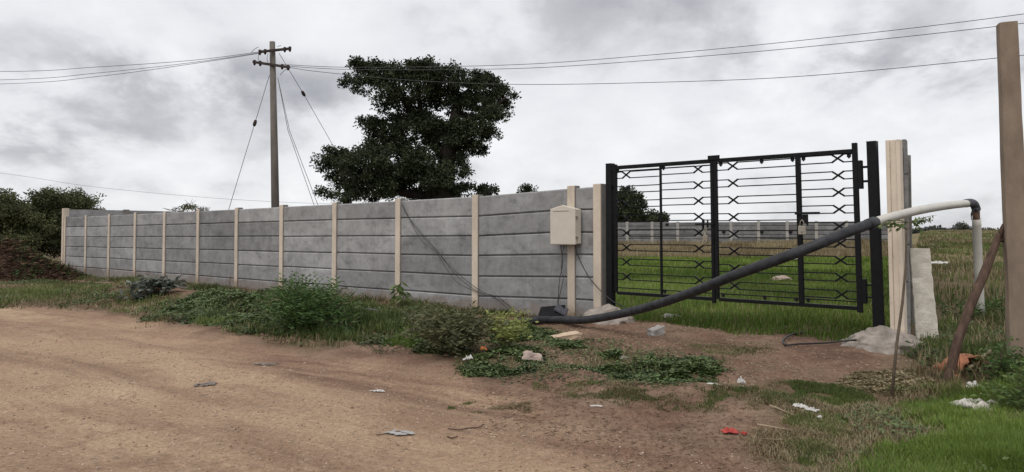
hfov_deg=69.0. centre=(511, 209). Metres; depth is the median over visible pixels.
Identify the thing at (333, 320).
feathery bush
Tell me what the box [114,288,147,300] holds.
broadleaf plant
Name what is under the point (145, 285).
broadleaf plant
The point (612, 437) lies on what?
chaff
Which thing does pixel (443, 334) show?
olive bush
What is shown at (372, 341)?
weeds
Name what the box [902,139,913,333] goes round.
precast wall
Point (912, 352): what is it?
plant
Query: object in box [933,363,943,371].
terracotta piece
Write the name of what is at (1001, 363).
corner weed
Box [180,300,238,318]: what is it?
feathery bush
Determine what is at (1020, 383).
corner weed
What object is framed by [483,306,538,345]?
lime plant
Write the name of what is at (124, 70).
power line
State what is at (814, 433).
dry grass
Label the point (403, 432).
torn sack
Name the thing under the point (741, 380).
plastic bag
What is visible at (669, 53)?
power line
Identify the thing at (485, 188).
tree
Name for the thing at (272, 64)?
utility pole
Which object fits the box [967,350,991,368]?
pale stick
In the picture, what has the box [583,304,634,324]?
concrete footing
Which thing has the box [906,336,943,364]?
weeds
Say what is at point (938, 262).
white sheet
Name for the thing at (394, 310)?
weeds
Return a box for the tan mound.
[771,275,792,280]
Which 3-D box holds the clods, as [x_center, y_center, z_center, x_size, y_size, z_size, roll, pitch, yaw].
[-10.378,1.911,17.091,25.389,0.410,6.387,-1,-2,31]
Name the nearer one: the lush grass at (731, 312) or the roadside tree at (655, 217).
the lush grass at (731, 312)
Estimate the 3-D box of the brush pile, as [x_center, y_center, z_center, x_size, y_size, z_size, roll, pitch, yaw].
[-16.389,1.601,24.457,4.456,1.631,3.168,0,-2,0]
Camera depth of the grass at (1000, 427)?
4.98 m
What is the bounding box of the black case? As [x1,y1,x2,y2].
[538,304,568,315]
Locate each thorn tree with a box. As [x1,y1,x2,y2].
[0,188,57,255]
[14,185,106,258]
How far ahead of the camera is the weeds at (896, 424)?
5.42 m
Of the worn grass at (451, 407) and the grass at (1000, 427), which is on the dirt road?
the worn grass at (451, 407)
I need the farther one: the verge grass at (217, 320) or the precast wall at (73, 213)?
the precast wall at (73, 213)
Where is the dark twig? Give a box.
[448,424,483,429]
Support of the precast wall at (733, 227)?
on the ground at (403, 357)
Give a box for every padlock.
[702,228,708,243]
[798,220,806,234]
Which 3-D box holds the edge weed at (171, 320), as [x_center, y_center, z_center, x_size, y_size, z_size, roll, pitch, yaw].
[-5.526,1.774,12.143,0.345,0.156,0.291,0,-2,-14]
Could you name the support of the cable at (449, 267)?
attached to the precast wall at (503, 249)
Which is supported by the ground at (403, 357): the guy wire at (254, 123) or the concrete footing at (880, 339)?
the concrete footing at (880, 339)
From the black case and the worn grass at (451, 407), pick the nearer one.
the worn grass at (451, 407)
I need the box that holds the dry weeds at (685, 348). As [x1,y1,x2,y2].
[479,323,899,383]
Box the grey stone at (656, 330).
[647,325,664,335]
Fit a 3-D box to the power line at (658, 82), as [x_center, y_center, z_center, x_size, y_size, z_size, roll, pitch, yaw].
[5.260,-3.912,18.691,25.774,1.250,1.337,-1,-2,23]
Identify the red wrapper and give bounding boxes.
[721,427,738,433]
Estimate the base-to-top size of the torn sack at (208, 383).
0.024 m
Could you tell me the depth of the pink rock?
8.26 m
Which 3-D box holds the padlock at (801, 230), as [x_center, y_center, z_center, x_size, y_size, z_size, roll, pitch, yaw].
[3.607,0.220,9.259,0.099,0.185,0.032,-2,-2,42]
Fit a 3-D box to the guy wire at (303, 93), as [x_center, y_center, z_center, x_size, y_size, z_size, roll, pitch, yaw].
[-5.873,-1.239,27.306,0.191,7.178,8.279,-1,-2,20]
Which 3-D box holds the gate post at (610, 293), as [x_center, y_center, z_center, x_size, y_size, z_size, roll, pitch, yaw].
[1.493,0.476,11.275,0.111,2.345,0.112,-2,-2,42]
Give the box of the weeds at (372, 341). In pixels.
[356,324,476,355]
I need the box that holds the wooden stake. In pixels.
[942,223,1003,382]
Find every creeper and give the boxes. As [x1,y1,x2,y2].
[131,287,277,335]
[269,309,355,340]
[357,325,473,354]
[453,338,735,387]
[457,344,549,377]
[486,323,588,348]
[540,348,723,383]
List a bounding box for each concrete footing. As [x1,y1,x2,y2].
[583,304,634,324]
[840,325,922,354]
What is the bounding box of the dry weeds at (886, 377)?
[834,368,940,396]
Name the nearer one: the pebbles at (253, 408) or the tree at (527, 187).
the pebbles at (253, 408)
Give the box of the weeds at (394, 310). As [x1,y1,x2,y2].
[351,302,447,329]
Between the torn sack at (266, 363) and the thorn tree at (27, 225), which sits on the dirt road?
the torn sack at (266, 363)
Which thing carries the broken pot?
on the ground at (403, 357)
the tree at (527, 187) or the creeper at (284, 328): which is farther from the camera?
the tree at (527, 187)
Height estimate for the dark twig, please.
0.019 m
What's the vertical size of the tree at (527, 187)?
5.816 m
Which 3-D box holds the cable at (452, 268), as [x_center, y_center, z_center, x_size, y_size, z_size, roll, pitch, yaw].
[-1.052,0.782,13.438,2.927,1.878,0.009,-2,-2,42]
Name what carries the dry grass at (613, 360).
on the ground at (403, 357)
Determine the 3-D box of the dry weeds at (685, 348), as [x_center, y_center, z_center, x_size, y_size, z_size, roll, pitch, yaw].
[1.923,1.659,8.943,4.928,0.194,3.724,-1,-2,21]
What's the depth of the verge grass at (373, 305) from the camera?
11.21 m
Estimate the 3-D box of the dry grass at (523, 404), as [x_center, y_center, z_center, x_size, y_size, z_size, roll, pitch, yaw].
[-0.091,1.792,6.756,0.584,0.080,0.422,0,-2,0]
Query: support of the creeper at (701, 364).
on the ground at (403, 357)
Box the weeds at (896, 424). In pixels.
[783,395,1023,471]
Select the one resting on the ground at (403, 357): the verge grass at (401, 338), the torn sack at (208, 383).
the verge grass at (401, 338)
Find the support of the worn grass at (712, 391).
on the ground at (403, 357)
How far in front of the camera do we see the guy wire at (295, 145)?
23.21 m
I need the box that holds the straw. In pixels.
[757,423,791,430]
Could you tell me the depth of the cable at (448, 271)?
13.44 m
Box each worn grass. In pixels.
[448,401,522,413]
[531,379,758,412]
[670,335,776,361]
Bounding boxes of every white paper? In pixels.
[792,403,807,407]
[804,407,819,411]
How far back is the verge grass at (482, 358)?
8.32 m
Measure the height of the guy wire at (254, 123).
6.478 m
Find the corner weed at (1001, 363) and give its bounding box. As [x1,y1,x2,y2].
[965,331,1023,383]
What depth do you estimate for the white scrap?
7.23 m
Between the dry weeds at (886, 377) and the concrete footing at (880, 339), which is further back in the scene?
the concrete footing at (880, 339)
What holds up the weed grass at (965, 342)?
on the ground at (403, 357)
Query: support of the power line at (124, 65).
attached to the utility pole
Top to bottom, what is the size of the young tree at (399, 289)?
0.529 m
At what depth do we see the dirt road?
6.37 m
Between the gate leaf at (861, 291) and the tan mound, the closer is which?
the gate leaf at (861, 291)
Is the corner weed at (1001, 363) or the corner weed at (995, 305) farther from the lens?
the corner weed at (995, 305)
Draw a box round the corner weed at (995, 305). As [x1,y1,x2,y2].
[984,294,1004,313]
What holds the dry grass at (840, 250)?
on the ground at (403, 357)
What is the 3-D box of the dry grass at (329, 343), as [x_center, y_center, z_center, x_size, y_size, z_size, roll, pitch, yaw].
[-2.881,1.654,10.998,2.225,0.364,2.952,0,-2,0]
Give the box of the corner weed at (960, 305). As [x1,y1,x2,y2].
[934,292,994,319]
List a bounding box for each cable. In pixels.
[401,205,508,309]
[402,204,510,306]
[402,205,510,308]
[557,245,562,303]
[558,245,563,303]
[574,245,626,307]
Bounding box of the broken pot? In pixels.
[941,353,989,373]
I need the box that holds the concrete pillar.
[885,139,906,333]
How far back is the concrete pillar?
8.56 m
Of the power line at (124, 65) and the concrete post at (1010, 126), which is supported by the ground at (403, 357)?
the concrete post at (1010, 126)
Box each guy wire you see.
[228,75,269,209]
[278,80,317,204]
[278,81,313,203]
[279,54,365,202]
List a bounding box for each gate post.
[606,163,615,305]
[866,141,884,326]
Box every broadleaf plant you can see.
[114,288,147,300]
[125,273,191,296]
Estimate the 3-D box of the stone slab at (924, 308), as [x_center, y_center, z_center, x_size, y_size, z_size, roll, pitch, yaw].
[4.879,1.105,8.813,0.314,1.290,0.181,-1,-2,25]
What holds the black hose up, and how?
on the ground at (403, 357)
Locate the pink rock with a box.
[519,350,542,360]
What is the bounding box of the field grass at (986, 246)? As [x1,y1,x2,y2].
[916,229,1004,310]
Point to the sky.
(185, 130)
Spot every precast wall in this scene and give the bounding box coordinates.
[61,208,183,264]
[63,184,605,315]
[618,221,887,243]
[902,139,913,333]
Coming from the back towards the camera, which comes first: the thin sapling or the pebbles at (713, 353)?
the pebbles at (713, 353)
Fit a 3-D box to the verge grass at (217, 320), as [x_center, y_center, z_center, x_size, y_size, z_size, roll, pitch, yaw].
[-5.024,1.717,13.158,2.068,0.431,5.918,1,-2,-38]
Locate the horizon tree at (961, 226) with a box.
[955,221,971,229]
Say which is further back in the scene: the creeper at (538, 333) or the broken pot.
the creeper at (538, 333)
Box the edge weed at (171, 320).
[163,313,183,321]
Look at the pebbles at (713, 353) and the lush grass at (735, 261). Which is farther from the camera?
the lush grass at (735, 261)
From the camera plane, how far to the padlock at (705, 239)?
10.13 m
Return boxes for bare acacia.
[164,200,208,211]
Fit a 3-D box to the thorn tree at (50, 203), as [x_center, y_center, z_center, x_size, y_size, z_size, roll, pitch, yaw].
[-20.033,0.889,33.754,4.787,3.989,3.623,2,-2,-41]
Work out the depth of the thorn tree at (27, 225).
30.25 m
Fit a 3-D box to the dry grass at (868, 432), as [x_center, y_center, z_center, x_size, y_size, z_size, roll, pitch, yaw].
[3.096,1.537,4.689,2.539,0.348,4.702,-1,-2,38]
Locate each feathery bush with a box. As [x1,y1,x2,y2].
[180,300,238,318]
[249,271,364,328]
[304,305,366,334]
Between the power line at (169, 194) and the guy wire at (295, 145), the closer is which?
the guy wire at (295, 145)
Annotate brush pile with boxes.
[0,234,88,280]
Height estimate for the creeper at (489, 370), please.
0.190 m
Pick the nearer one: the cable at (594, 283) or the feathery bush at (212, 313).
the cable at (594, 283)
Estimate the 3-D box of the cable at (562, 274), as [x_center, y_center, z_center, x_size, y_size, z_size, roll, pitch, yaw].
[0.772,1.070,11.656,0.096,1.017,0.092,0,-2,0]
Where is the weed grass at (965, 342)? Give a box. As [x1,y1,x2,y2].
[904,294,1023,382]
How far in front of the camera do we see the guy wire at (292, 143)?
23.21 m
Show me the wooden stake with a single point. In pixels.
(969, 308)
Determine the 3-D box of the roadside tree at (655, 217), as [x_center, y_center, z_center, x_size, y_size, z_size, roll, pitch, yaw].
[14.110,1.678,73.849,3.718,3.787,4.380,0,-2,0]
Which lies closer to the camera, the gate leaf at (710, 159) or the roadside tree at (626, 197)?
the gate leaf at (710, 159)
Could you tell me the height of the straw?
0.021 m
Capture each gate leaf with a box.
[613,155,719,302]
[713,143,871,312]
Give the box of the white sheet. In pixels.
[931,261,948,263]
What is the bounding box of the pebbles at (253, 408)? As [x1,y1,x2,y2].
[0,320,739,471]
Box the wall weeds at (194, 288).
[74,274,534,317]
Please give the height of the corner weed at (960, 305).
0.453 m
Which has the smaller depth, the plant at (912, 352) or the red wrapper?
the red wrapper
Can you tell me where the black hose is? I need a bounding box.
[782,332,856,345]
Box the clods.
[0,281,485,355]
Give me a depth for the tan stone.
9.66 m
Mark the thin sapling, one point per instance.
(915, 221)
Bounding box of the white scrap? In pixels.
[369,389,384,391]
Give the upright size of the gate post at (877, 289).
2.427 m
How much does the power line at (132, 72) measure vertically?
0.840 m
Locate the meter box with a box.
[550,205,580,244]
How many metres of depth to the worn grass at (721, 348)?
8.61 m
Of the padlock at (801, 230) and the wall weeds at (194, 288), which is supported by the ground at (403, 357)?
the wall weeds at (194, 288)
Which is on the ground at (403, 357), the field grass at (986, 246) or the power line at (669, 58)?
the field grass at (986, 246)
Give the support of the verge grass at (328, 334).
on the ground at (403, 357)
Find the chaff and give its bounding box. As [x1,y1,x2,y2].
[464,370,786,471]
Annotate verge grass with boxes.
[0,278,485,352]
[140,291,277,336]
[279,306,383,345]
[347,299,471,336]
[382,325,427,346]
[455,346,551,373]
[543,349,728,382]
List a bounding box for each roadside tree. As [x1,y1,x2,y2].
[618,185,648,222]
[640,208,670,222]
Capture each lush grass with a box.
[566,270,912,340]
[618,254,888,281]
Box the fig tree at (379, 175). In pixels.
[309,54,521,203]
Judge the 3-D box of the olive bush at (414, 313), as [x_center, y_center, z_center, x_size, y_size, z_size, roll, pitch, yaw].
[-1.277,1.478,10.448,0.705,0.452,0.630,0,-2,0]
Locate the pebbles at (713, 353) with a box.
[483,322,911,384]
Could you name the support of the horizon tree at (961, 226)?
on the ground at (403, 357)
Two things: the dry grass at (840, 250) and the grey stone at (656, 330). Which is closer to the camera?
the grey stone at (656, 330)
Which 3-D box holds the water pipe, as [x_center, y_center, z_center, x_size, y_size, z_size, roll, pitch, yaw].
[-9.610,1.237,21.336,38.879,2.068,4.763,-2,-2,41]
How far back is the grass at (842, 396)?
6.31 m
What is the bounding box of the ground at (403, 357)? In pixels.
[0,233,1005,471]
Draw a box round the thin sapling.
[878,215,935,395]
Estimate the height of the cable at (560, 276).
1.034 m
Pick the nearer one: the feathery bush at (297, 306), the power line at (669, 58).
the feathery bush at (297, 306)
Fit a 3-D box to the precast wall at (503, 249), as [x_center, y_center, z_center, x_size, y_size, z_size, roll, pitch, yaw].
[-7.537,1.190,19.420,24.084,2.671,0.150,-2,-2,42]
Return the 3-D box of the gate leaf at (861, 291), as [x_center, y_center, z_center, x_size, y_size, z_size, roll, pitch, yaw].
[3.491,0.230,9.453,2.010,2.025,0.090,-2,-2,42]
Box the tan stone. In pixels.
[551,331,581,339]
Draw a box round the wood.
[912,224,998,233]
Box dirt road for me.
[0,302,737,471]
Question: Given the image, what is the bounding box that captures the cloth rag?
[950,398,994,411]
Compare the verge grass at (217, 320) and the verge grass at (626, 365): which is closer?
the verge grass at (626, 365)
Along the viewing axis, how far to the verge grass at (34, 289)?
15.85 m
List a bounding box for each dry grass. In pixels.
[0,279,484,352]
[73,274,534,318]
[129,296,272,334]
[271,310,380,346]
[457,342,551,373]
[473,401,532,412]
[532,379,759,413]
[542,348,726,372]
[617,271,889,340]
[618,237,887,258]
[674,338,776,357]
[714,368,907,471]
[798,378,1023,471]
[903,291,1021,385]
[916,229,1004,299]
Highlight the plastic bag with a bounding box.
[737,376,745,383]
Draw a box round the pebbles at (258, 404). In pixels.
[1,330,667,471]
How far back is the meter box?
11.55 m
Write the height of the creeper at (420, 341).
0.222 m
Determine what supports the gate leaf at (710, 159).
attached to the gate post at (610, 293)
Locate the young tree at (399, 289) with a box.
[388,281,412,309]
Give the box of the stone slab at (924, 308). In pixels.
[909,248,938,339]
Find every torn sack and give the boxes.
[193,382,215,386]
[254,362,280,364]
[384,429,414,434]
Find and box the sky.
[0,0,1023,228]
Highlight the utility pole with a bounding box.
[251,41,290,207]
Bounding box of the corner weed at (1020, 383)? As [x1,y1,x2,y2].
[964,353,1023,411]
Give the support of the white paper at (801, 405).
on the ground at (403, 357)
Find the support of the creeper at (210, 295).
on the ground at (403, 357)
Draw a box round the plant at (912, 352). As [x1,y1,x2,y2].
[898,340,945,359]
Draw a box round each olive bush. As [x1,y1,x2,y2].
[392,299,499,358]
[399,302,438,323]
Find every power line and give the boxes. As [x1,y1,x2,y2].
[0,52,256,71]
[3,173,324,203]
[4,53,255,79]
[8,53,257,83]
[283,14,1021,67]
[288,23,1023,69]
[289,55,1023,84]
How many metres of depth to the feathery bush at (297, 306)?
10.63 m
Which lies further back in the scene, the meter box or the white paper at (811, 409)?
the meter box
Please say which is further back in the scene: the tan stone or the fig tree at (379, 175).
the fig tree at (379, 175)
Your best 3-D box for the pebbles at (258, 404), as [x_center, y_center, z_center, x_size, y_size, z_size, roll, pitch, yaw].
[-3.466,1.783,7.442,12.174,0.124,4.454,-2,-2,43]
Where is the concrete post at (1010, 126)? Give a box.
[996,21,1023,360]

